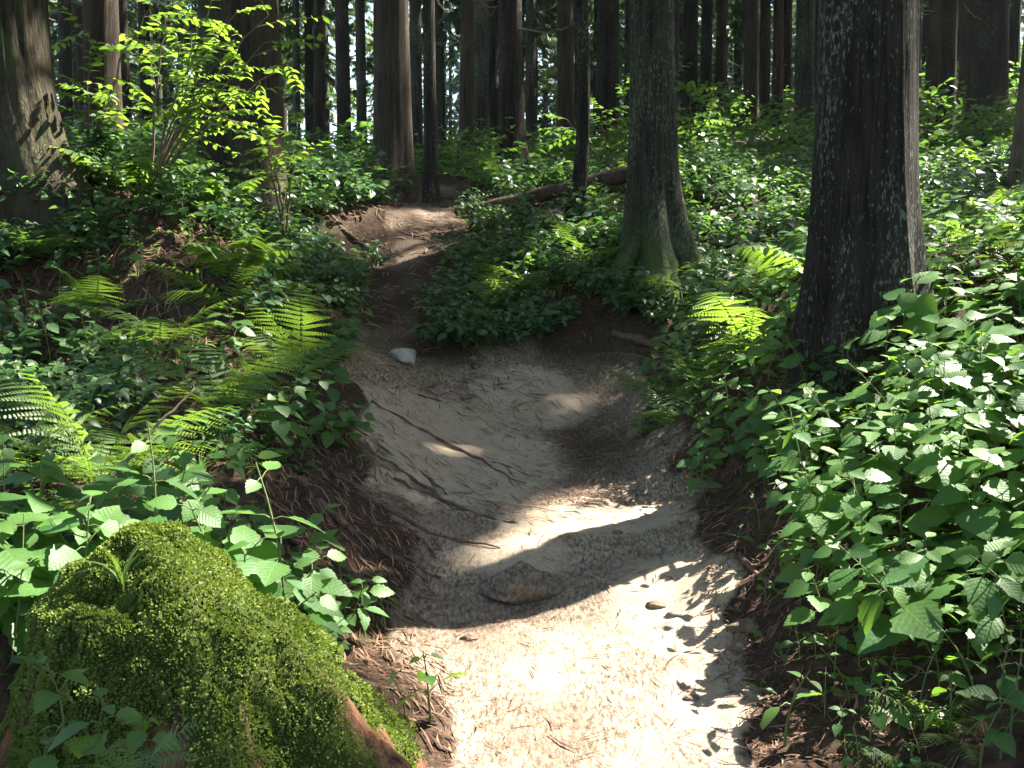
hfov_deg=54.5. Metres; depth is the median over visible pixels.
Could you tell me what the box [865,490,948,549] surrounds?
leafy herb
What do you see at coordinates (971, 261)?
leafy herb
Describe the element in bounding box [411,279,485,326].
shrub
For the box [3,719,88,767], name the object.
seedling
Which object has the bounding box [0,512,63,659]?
leafy herb
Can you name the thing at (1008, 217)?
leafy herb
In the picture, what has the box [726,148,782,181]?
shrub
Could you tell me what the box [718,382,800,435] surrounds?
leafy herb
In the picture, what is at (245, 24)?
cedar tree
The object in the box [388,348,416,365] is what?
stone
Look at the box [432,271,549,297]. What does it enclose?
fern
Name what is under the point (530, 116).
cedar tree
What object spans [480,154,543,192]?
shrub
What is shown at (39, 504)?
leafy herb
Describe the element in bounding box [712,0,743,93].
cedar tree
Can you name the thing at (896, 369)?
leafy herb
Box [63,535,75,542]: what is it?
leafy herb
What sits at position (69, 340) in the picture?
leafy herb
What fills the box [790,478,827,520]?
leafy herb
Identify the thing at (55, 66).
cedar tree
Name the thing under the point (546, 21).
cedar tree
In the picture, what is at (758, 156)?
fern
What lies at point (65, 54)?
cedar tree
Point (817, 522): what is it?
leafy herb
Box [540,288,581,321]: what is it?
shrub
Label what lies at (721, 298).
leafy herb
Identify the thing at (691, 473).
leafy herb
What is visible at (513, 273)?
shrub
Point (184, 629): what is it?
mossy stump
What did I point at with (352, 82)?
sky
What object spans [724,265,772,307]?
leafy herb
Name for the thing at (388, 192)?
shrub
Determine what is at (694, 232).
shrub
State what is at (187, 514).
leafy herb
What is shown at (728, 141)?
shrub
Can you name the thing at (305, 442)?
leafy herb
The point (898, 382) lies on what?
leafy herb
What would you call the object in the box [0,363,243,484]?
fern
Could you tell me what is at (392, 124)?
cedar tree
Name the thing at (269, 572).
leafy herb
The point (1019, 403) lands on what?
leafy herb
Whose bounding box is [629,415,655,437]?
seedling
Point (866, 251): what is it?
cedar tree
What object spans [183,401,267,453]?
shrub
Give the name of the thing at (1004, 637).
seedling
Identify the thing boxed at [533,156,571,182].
shrub
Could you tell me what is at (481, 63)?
cedar tree
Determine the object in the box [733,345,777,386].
leafy herb
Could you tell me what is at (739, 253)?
shrub
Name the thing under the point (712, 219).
shrub
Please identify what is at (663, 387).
leafy herb
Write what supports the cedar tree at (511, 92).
on the ground
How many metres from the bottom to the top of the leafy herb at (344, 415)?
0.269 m
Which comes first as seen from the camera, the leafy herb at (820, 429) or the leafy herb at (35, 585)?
the leafy herb at (35, 585)
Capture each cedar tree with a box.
[0,0,99,250]
[48,0,168,134]
[48,2,56,11]
[49,0,81,133]
[49,0,135,130]
[49,9,73,105]
[50,0,139,111]
[50,0,169,128]
[52,0,72,74]
[72,0,158,129]
[82,0,124,146]
[127,0,185,120]
[127,0,197,128]
[128,1,193,126]
[130,0,174,127]
[132,0,197,140]
[136,8,301,136]
[136,15,189,130]
[138,0,191,137]
[150,1,193,118]
[168,1,192,133]
[193,0,368,14]
[197,0,292,229]
[278,0,372,147]
[279,0,335,142]
[279,0,372,138]
[279,0,372,154]
[285,0,335,150]
[285,0,336,143]
[287,37,336,150]
[292,0,300,144]
[313,0,325,153]
[335,0,352,157]
[350,0,423,140]
[351,0,423,148]
[355,0,372,152]
[371,0,418,192]
[409,0,423,164]
[416,0,488,155]
[421,0,460,155]
[422,0,453,203]
[422,0,459,153]
[422,0,525,142]
[422,0,575,145]
[422,11,459,149]
[445,0,596,87]
[445,67,459,138]
[448,6,459,149]
[448,38,539,133]
[449,3,537,92]
[455,0,498,173]
[494,0,572,181]
[523,0,536,156]
[523,0,625,119]
[524,0,556,111]
[524,0,595,128]
[524,2,593,128]
[524,3,556,91]
[524,9,555,147]
[524,18,556,132]
[524,22,556,121]
[525,25,555,138]
[537,0,624,139]
[538,48,592,108]
[540,0,625,126]
[555,0,574,155]
[555,0,623,119]
[561,0,589,226]
[575,4,576,127]
[589,0,623,91]
[589,0,625,108]
[591,0,620,152]
[607,0,734,317]
[619,0,628,135]
[621,0,733,83]
[675,0,679,136]
[679,0,772,89]
[679,0,795,110]
[679,2,733,105]
[680,0,699,124]
[698,0,732,34]
[698,0,794,101]
[698,4,743,82]
[699,0,712,120]
[712,0,734,99]
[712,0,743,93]
[712,9,733,96]
[728,1,794,93]
[733,0,927,21]
[740,0,760,131]
[759,0,770,119]
[771,0,783,126]
[771,0,795,72]
[771,3,795,56]
[772,0,795,28]
[783,0,792,107]
[787,0,937,396]
[790,0,814,141]
[792,4,815,64]
[815,0,817,85]
[919,0,922,87]
[920,0,941,119]
[922,2,927,82]
[933,0,957,131]
[956,0,961,79]
[956,0,969,104]
[963,0,1011,136]
[1002,36,1023,196]
[1009,0,1021,87]
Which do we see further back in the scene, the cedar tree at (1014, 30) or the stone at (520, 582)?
the cedar tree at (1014, 30)
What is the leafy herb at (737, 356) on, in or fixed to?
on the ground
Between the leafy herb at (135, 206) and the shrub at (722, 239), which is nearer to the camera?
the leafy herb at (135, 206)
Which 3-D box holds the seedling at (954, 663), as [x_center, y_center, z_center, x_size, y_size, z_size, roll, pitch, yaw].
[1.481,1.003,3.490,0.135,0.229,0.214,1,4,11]
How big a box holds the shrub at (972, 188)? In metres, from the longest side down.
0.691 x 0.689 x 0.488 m
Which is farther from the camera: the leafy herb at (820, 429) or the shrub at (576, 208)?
the shrub at (576, 208)
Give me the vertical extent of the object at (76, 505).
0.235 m
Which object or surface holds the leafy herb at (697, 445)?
on the ground
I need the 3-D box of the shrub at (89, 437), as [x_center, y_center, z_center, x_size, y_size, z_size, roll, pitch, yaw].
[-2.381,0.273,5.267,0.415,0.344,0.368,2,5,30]
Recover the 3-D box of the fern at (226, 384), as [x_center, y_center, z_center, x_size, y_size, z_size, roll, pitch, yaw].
[-1.809,-0.030,6.160,1.359,0.520,1.425,0,4,0]
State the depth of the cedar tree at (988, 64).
17.35 m
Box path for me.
[338,181,763,767]
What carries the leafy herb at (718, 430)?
on the ground
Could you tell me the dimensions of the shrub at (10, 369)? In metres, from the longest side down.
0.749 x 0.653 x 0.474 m
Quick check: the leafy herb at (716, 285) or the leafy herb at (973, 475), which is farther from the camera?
the leafy herb at (716, 285)
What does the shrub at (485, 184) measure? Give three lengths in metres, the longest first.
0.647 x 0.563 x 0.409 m
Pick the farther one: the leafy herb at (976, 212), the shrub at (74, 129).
the shrub at (74, 129)
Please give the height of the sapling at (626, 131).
1.354 m
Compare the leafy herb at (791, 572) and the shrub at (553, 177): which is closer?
the leafy herb at (791, 572)
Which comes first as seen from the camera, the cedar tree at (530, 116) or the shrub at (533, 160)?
the shrub at (533, 160)
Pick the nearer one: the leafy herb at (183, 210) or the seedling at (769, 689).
the seedling at (769, 689)
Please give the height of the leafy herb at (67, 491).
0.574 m
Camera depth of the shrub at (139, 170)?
8.49 m
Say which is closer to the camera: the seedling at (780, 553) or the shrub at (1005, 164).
the seedling at (780, 553)
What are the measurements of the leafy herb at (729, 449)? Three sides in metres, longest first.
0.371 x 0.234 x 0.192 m
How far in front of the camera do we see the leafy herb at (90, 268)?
7.33 m
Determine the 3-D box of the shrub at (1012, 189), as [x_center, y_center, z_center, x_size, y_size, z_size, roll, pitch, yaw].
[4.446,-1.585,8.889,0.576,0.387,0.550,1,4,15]
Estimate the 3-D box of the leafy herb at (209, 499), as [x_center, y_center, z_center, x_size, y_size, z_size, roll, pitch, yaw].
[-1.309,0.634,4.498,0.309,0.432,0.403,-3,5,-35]
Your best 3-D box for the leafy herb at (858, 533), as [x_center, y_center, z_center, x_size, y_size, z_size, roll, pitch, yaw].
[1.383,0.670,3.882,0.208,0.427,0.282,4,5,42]
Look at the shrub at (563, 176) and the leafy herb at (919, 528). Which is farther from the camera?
the shrub at (563, 176)
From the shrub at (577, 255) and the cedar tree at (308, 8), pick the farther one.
the cedar tree at (308, 8)
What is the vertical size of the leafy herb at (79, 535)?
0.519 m
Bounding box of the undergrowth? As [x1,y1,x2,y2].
[0,29,1023,677]
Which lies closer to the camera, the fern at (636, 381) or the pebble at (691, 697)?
the pebble at (691, 697)
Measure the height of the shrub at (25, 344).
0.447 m
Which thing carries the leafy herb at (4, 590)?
on the ground
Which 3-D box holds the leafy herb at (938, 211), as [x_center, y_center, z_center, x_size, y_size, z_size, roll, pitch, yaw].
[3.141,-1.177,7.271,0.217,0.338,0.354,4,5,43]
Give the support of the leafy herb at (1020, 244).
on the ground
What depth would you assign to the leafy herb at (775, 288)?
6.92 m
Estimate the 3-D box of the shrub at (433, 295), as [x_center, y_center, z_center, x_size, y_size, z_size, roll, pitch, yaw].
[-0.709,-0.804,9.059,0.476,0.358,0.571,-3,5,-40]
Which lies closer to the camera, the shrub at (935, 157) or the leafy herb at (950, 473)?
the leafy herb at (950, 473)
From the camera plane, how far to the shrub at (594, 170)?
11.93 m
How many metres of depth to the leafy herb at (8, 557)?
3.31 m
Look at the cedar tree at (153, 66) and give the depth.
49.36 m
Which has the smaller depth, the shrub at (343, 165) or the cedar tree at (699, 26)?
the shrub at (343, 165)
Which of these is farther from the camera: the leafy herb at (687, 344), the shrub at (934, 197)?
the shrub at (934, 197)
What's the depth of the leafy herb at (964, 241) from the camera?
5.99 m
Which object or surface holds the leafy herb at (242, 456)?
on the ground
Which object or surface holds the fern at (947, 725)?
on the ground
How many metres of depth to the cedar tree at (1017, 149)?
9.42 m
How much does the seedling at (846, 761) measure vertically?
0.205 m
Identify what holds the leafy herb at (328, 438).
on the ground
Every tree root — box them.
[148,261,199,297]
[288,538,396,610]
[296,475,440,578]
[327,466,499,547]
[330,212,370,247]
[355,427,454,501]
[357,440,479,524]
[371,400,526,482]
[393,477,517,522]
[396,230,437,244]
[417,394,519,430]
[452,440,540,476]
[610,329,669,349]
[733,543,789,598]
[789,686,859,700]
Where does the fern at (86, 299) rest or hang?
on the ground
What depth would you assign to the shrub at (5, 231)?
7.29 m
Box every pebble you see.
[460,634,478,640]
[612,530,622,534]
[645,600,667,608]
[683,695,698,700]
[726,618,758,632]
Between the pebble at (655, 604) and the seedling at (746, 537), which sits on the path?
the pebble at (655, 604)
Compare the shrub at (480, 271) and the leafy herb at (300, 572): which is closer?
the leafy herb at (300, 572)
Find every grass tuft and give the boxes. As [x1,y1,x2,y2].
[69,540,146,593]
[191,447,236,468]
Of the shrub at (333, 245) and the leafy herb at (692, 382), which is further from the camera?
the shrub at (333, 245)
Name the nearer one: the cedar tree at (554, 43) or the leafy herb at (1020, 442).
the leafy herb at (1020, 442)
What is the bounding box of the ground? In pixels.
[0,85,1023,767]
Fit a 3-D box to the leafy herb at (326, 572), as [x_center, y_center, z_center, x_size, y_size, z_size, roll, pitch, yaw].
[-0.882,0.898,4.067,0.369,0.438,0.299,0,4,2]
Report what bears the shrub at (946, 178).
on the ground
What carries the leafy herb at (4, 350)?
on the ground
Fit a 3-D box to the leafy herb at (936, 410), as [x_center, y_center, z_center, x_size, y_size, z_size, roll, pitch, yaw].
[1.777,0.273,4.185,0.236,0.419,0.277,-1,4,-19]
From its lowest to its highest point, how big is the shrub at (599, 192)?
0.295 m
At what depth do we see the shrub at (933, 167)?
11.68 m
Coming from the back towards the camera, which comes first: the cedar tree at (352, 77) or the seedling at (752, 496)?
the cedar tree at (352, 77)
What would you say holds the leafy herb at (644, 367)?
on the ground
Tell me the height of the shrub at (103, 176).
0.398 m
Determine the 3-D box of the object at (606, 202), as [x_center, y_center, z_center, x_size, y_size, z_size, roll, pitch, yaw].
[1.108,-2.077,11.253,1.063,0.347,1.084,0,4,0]
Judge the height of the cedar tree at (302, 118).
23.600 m
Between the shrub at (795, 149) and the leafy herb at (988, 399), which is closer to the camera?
the leafy herb at (988, 399)
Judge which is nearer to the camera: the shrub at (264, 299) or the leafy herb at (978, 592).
the leafy herb at (978, 592)
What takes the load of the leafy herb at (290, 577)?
on the ground
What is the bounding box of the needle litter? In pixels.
[0,187,984,767]
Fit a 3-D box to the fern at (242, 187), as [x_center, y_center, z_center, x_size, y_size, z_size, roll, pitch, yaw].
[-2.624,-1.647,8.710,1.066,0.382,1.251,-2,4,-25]
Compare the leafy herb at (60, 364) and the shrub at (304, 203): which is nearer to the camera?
the leafy herb at (60, 364)
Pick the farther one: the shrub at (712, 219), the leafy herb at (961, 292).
the shrub at (712, 219)
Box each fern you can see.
[0,223,95,261]
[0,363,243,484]
[0,372,139,478]
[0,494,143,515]
[23,264,166,321]
[44,144,217,193]
[63,718,205,767]
[82,295,245,346]
[97,130,195,168]
[101,336,338,417]
[144,264,323,308]
[145,176,267,215]
[181,234,309,282]
[199,237,300,265]
[213,285,387,377]
[295,148,349,163]
[304,154,382,186]
[305,168,390,195]
[368,162,407,181]
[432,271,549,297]
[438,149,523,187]
[464,161,530,182]
[476,255,582,295]
[525,219,591,250]
[532,209,617,237]
[540,223,625,267]
[546,154,615,191]
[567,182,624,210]
[591,366,665,391]
[595,153,688,192]
[600,330,752,416]
[612,260,703,291]
[617,382,680,437]
[640,277,796,352]
[706,254,801,297]
[708,266,791,286]
[723,230,807,272]
[746,151,788,173]
[747,168,811,181]
[776,395,866,423]
[835,741,948,767]
[857,679,983,732]
[898,693,1014,763]
[919,138,962,159]
[921,198,943,217]
[923,218,1023,256]
[925,146,991,157]
[951,144,981,184]
[959,189,1016,222]
[960,186,1016,226]
[963,189,1023,220]
[991,115,1014,148]
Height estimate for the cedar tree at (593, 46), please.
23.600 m
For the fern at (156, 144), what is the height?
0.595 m
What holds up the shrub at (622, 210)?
on the ground
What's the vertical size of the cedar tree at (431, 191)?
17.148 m
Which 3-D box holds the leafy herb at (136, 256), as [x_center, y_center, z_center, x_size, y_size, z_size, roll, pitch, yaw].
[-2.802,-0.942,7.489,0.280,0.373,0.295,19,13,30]
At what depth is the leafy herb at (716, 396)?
5.95 m
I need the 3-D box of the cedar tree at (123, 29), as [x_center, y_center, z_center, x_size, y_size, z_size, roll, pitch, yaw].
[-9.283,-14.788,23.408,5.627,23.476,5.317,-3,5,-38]
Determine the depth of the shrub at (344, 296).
8.55 m
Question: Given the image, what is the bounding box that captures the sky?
[54,0,1023,147]
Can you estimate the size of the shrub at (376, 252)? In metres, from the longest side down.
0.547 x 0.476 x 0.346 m
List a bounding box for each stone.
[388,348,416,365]
[479,561,563,604]
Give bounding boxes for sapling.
[51,0,191,163]
[84,0,329,199]
[185,111,332,237]
[437,127,521,187]
[537,73,628,169]
[675,62,735,175]
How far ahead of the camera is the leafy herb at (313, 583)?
3.57 m
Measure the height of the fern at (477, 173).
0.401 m
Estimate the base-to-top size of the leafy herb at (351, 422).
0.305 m
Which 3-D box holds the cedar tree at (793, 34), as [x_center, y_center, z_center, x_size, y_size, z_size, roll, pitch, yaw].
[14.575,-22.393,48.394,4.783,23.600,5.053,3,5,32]
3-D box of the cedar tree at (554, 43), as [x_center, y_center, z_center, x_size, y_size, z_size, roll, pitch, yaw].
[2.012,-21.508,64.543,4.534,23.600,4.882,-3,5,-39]
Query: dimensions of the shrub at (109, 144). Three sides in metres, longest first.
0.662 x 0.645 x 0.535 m
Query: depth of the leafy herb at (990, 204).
6.83 m
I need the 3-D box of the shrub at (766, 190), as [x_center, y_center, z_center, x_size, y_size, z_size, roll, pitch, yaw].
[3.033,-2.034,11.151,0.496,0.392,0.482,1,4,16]
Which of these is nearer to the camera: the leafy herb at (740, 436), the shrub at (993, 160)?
the leafy herb at (740, 436)
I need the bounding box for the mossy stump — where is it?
[0,519,426,767]
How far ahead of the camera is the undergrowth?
10.20 m
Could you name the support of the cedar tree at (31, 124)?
on the ground
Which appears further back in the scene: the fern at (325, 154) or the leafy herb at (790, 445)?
the fern at (325, 154)
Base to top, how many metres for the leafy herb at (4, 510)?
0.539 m
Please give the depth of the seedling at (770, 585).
4.26 m
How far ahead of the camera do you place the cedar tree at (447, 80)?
70.71 m
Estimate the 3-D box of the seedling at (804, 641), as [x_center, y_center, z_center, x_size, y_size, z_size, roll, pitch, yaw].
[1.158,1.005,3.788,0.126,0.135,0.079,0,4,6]
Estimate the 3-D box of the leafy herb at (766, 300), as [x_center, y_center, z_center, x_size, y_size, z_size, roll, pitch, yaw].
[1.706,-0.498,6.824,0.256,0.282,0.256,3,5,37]
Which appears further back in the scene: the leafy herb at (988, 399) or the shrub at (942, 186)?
the shrub at (942, 186)
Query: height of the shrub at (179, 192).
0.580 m
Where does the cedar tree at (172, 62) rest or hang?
on the ground
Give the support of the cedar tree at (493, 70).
on the ground
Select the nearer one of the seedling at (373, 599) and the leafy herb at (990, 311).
the seedling at (373, 599)
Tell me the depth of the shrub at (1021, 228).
5.71 m
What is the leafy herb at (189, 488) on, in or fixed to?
on the ground
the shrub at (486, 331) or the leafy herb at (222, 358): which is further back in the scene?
the shrub at (486, 331)
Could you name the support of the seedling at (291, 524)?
on the ground
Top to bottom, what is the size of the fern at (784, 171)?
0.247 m
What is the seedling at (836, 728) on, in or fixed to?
on the ground
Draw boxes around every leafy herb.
[0,296,22,332]
[0,347,21,384]
[0,434,46,516]
[0,445,86,548]
[0,459,88,522]
[0,492,41,606]
[0,507,15,543]
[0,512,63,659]
[0,514,52,663]
[0,540,11,628]
[0,546,95,600]
[0,555,53,617]
[1,505,68,550]
[3,331,33,353]
[14,490,121,617]
[17,503,95,538]
[19,308,74,366]
[32,478,138,556]
[32,519,79,548]
[36,357,79,390]
[37,239,86,285]
[51,509,105,578]
[53,350,90,376]
[58,303,113,366]
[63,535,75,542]
[66,327,96,354]
[76,220,99,249]
[85,181,114,208]
[86,247,110,289]
[87,485,145,543]
[88,455,156,509]
[91,496,153,519]
[100,426,202,524]
[103,321,151,397]
[108,225,137,249]
[113,425,199,501]
[118,233,160,277]
[122,196,146,226]
[124,439,222,521]
[134,453,188,502]
[145,494,294,599]
[146,485,226,554]
[152,339,189,381]
[158,478,208,522]
[161,193,207,241]
[173,335,205,365]
[184,479,256,546]
[187,443,254,504]
[203,306,256,351]
[209,527,226,548]
[210,339,246,376]
[211,505,250,546]
[215,192,250,250]
[218,517,275,543]
[221,461,343,616]
[225,435,281,476]
[226,525,284,585]
[227,500,284,553]
[247,393,307,449]
[251,579,337,635]
[252,242,292,279]
[259,378,306,419]
[275,502,344,579]
[280,558,302,582]
[281,548,352,649]
[284,384,316,416]
[285,543,336,605]
[291,279,323,327]
[291,370,335,421]
[294,567,342,615]
[295,404,342,460]
[298,278,343,313]
[300,595,349,640]
[301,357,351,402]
[306,415,349,447]
[308,401,358,439]
[318,330,348,354]
[326,315,364,368]
[331,297,382,328]
[333,402,376,444]
[335,576,395,630]
[635,347,667,386]
[646,374,678,417]
[649,322,687,348]
[654,332,671,348]
[655,349,687,398]
[663,346,682,385]
[666,389,696,423]
[669,351,715,401]
[673,331,714,365]
[675,297,704,342]
[676,438,723,471]
[678,398,711,427]
[684,447,721,508]
[686,455,710,493]
[690,411,726,442]
[693,429,726,459]
[695,365,725,415]
[697,276,740,311]
[699,420,748,475]
[701,279,747,316]
[705,412,745,458]
[707,290,733,315]
[708,337,757,387]
[710,373,744,427]
[715,396,746,423]
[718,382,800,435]
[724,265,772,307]
[724,413,774,454]
[731,252,759,294]
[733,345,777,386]
[734,397,771,447]
[740,328,804,374]
[740,393,793,451]
[746,430,785,484]
[746,434,777,485]
[748,291,780,319]
[757,386,830,456]
[758,267,794,301]
[758,298,793,374]
[758,416,807,489]
[763,399,833,493]
[763,458,800,514]
[765,299,797,340]
[768,322,821,385]
[771,407,825,460]
[774,533,849,610]
[775,250,802,296]
[775,256,804,297]
[776,467,816,513]
[778,467,851,577]
[779,511,835,571]
[780,424,840,481]
[782,413,839,492]
[783,228,806,273]
[783,566,864,645]
[784,215,807,235]
[785,287,799,302]
[787,390,833,423]
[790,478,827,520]
[791,480,873,539]
[792,242,806,260]
[796,381,864,442]
[798,383,854,443]
[810,456,907,535]
[812,542,957,654]
[816,551,936,641]
[823,330,859,381]
[830,501,895,592]
[836,359,918,418]
[837,421,891,476]
[839,402,908,463]
[841,403,954,512]
[846,364,903,409]
[858,271,941,347]
[858,312,922,390]
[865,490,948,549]
[878,351,944,410]
[878,531,941,604]
[879,346,931,418]
[882,424,948,492]
[886,532,961,607]
[889,336,945,407]
[893,309,939,346]
[896,351,974,442]
[900,399,966,480]
[901,447,1023,569]
[902,360,971,446]
[902,409,1003,510]
[904,333,940,379]
[908,331,975,390]
[918,276,985,340]
[919,477,1021,577]
[922,197,960,240]
[922,313,999,369]
[923,190,970,238]
[923,217,947,255]
[924,242,946,282]
[927,407,998,488]
[928,257,967,302]
[929,201,965,239]
[934,343,1012,425]
[936,310,1023,382]
[939,274,999,327]
[939,569,1023,659]
[941,247,992,287]
[943,314,1012,391]
[944,323,968,345]
[944,387,1014,443]
[947,225,1006,266]
[947,538,1023,614]
[950,568,1023,654]
[954,554,1023,618]
[956,471,989,505]
[958,197,991,237]
[959,330,1015,404]
[963,385,1023,457]
[965,195,1000,234]
[966,384,1023,473]
[969,195,1013,240]
[969,252,1023,299]
[970,317,1016,370]
[973,258,1023,323]
[975,339,1023,399]
[976,414,1023,510]
[980,276,1023,340]
[980,432,1023,488]
[985,201,1020,220]
[986,184,1022,250]
[989,310,1023,351]
[996,235,1023,300]
[998,423,1023,515]
[999,210,1018,238]
[1001,235,1023,269]
[1003,431,1023,471]
[1006,184,1023,218]
[1007,360,1023,431]
[1007,511,1023,569]
[1008,195,1023,216]
[1009,200,1023,230]
[1011,220,1023,251]
[1011,319,1023,344]
[1012,523,1023,605]
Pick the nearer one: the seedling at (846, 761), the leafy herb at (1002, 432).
the seedling at (846, 761)
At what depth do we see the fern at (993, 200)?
8.07 m
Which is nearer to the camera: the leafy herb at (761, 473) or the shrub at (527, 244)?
the leafy herb at (761, 473)
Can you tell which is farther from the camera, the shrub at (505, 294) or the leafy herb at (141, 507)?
the shrub at (505, 294)
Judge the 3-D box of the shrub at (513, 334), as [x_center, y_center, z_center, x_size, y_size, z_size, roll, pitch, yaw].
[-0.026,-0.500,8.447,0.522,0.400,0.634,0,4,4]
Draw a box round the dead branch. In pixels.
[72,387,194,507]
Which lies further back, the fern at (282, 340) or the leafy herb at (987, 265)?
the fern at (282, 340)
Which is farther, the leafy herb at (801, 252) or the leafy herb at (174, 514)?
the leafy herb at (801, 252)
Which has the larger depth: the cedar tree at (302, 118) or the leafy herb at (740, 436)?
the cedar tree at (302, 118)
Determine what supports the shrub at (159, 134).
on the ground
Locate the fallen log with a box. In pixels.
[454,166,626,215]
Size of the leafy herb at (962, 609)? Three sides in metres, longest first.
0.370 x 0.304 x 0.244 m
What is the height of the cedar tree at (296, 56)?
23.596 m
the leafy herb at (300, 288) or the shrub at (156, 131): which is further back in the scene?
the shrub at (156, 131)
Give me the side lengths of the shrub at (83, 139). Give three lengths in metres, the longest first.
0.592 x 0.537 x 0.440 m
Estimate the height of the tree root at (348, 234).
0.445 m
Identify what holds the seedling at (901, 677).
on the ground
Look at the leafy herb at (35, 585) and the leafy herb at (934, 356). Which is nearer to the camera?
the leafy herb at (35, 585)
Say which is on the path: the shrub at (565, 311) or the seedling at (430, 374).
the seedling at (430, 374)
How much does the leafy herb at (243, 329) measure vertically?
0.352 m
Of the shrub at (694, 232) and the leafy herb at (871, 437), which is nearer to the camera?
the leafy herb at (871, 437)
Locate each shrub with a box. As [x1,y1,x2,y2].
[0,160,79,202]
[0,219,56,265]
[0,222,34,269]
[0,241,19,286]
[0,286,100,356]
[0,335,33,368]
[0,351,49,403]
[0,352,55,408]
[0,385,46,443]
[3,207,113,261]
[8,374,125,442]
[21,402,101,460]
[39,355,120,404]
[49,185,137,241]
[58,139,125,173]
[62,118,86,147]
[63,116,97,149]
[66,106,141,164]
[67,339,200,422]
[68,121,158,167]
[69,124,95,155]
[71,317,161,378]
[82,151,141,195]
[98,123,143,150]
[109,135,158,168]
[111,138,155,169]
[120,119,183,146]
[121,154,227,221]
[122,152,157,186]
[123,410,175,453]
[126,122,170,152]
[138,121,195,148]
[147,173,229,208]
[149,142,232,188]
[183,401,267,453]
[185,180,271,239]
[199,197,269,227]
[202,186,251,221]
[221,221,295,252]
[230,263,317,334]
[236,222,336,264]
[238,205,319,250]
[247,202,311,233]
[272,252,336,290]
[273,226,344,278]
[280,170,339,213]
[285,143,341,187]
[285,228,342,252]
[286,149,317,181]
[287,153,352,189]
[296,229,350,268]
[298,151,325,187]
[300,218,344,247]
[301,188,347,214]
[311,145,353,175]
[312,251,361,288]
[316,156,373,197]
[319,277,368,308]
[319,313,363,347]
[328,241,374,271]
[329,161,389,206]
[331,145,396,179]
[337,255,372,287]
[349,235,394,266]
[364,183,396,204]
[369,184,399,199]
[388,174,421,192]
[401,277,466,311]
[407,300,480,346]
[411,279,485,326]
[431,301,501,347]
[432,258,476,293]
[438,226,504,270]
[440,236,483,256]
[441,275,519,322]
[445,240,517,282]
[448,187,497,228]
[454,197,518,239]
[459,301,523,347]
[461,275,541,315]
[466,186,495,202]
[471,170,505,195]
[478,218,529,255]
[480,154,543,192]
[481,303,537,344]
[490,172,537,195]
[494,184,559,235]
[497,215,571,267]
[502,267,554,298]
[502,289,573,339]
[503,146,573,183]
[507,285,552,317]
[520,244,592,297]
[522,206,608,257]
[524,157,571,185]
[526,201,576,235]
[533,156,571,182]
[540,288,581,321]
[552,180,617,227]
[554,168,588,182]
[558,163,605,181]
[558,243,602,278]
[560,255,618,299]
[568,257,636,299]
[570,205,623,258]
[580,218,621,249]
[584,209,623,233]
[586,184,607,203]
[586,264,659,316]
[588,141,622,166]
[589,158,622,192]
[606,266,678,316]
[638,287,683,325]
[658,252,732,310]
[678,144,708,179]
[679,164,696,186]
[680,173,723,203]
[681,132,743,168]
[681,247,742,289]
[683,140,742,169]
[684,199,711,237]
[688,141,752,176]
[689,202,732,233]
[692,228,698,239]
[695,235,725,262]
[696,157,744,192]
[696,160,733,195]
[696,241,725,263]
[700,164,786,218]
[700,203,766,249]
[701,222,777,270]
[705,234,781,271]
[721,167,771,204]
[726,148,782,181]
[726,149,780,181]
[732,196,808,243]
[732,221,808,286]
[740,165,785,198]
[746,240,786,264]
[755,192,809,225]
[761,185,802,217]
[763,160,811,201]
[772,139,812,170]
[772,226,801,253]
[778,163,812,191]
[784,151,812,172]
[792,190,810,221]
[919,136,983,172]
[919,149,975,184]
[919,154,939,180]
[919,164,930,183]
[920,152,952,164]
[920,169,965,202]
[920,184,937,209]
[921,159,972,189]
[921,205,949,240]
[923,176,976,205]
[926,187,985,229]
[928,154,978,182]
[932,149,993,165]
[934,175,994,212]
[945,183,1003,225]
[954,153,1007,182]
[954,154,1020,197]
[956,141,1011,181]
[977,140,1011,160]
[977,146,1008,174]
[983,183,1022,198]
[989,156,1009,181]
[993,138,1011,154]
[1005,218,1023,258]
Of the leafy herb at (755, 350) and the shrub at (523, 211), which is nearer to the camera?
the leafy herb at (755, 350)
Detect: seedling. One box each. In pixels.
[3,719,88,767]
[17,650,90,728]
[46,688,145,767]
[93,715,181,767]
[278,521,305,541]
[334,561,361,613]
[355,434,395,477]
[361,565,397,631]
[382,672,422,715]
[392,380,407,394]
[394,651,469,724]
[420,366,439,376]
[469,344,478,370]
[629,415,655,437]
[641,395,666,428]
[727,521,753,551]
[737,490,775,530]
[737,615,763,645]
[747,678,774,694]
[757,531,785,566]
[757,572,774,602]
[762,670,823,745]
[771,535,800,559]
[774,642,791,661]
[776,579,822,606]
[778,624,812,656]
[791,539,824,585]
[801,630,829,654]
[804,667,844,717]
[806,618,862,671]
[815,648,853,704]
[829,706,856,736]
[838,624,859,667]
[841,728,873,767]
[846,656,904,705]
[854,673,910,729]
[869,682,897,741]
[880,654,910,693]
[887,743,936,767]
[891,635,969,710]
[914,639,961,686]
[924,670,971,735]
[927,621,986,701]
[962,659,1023,734]
[969,695,1015,767]
[979,628,1023,703]
[985,703,1023,759]
[1001,615,1023,665]
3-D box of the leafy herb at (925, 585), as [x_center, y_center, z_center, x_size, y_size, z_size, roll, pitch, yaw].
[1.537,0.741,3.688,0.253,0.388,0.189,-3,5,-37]
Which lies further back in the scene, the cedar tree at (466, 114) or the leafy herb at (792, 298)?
the cedar tree at (466, 114)
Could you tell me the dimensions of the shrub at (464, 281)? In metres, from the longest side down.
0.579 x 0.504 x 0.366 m
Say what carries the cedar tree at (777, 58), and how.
on the ground

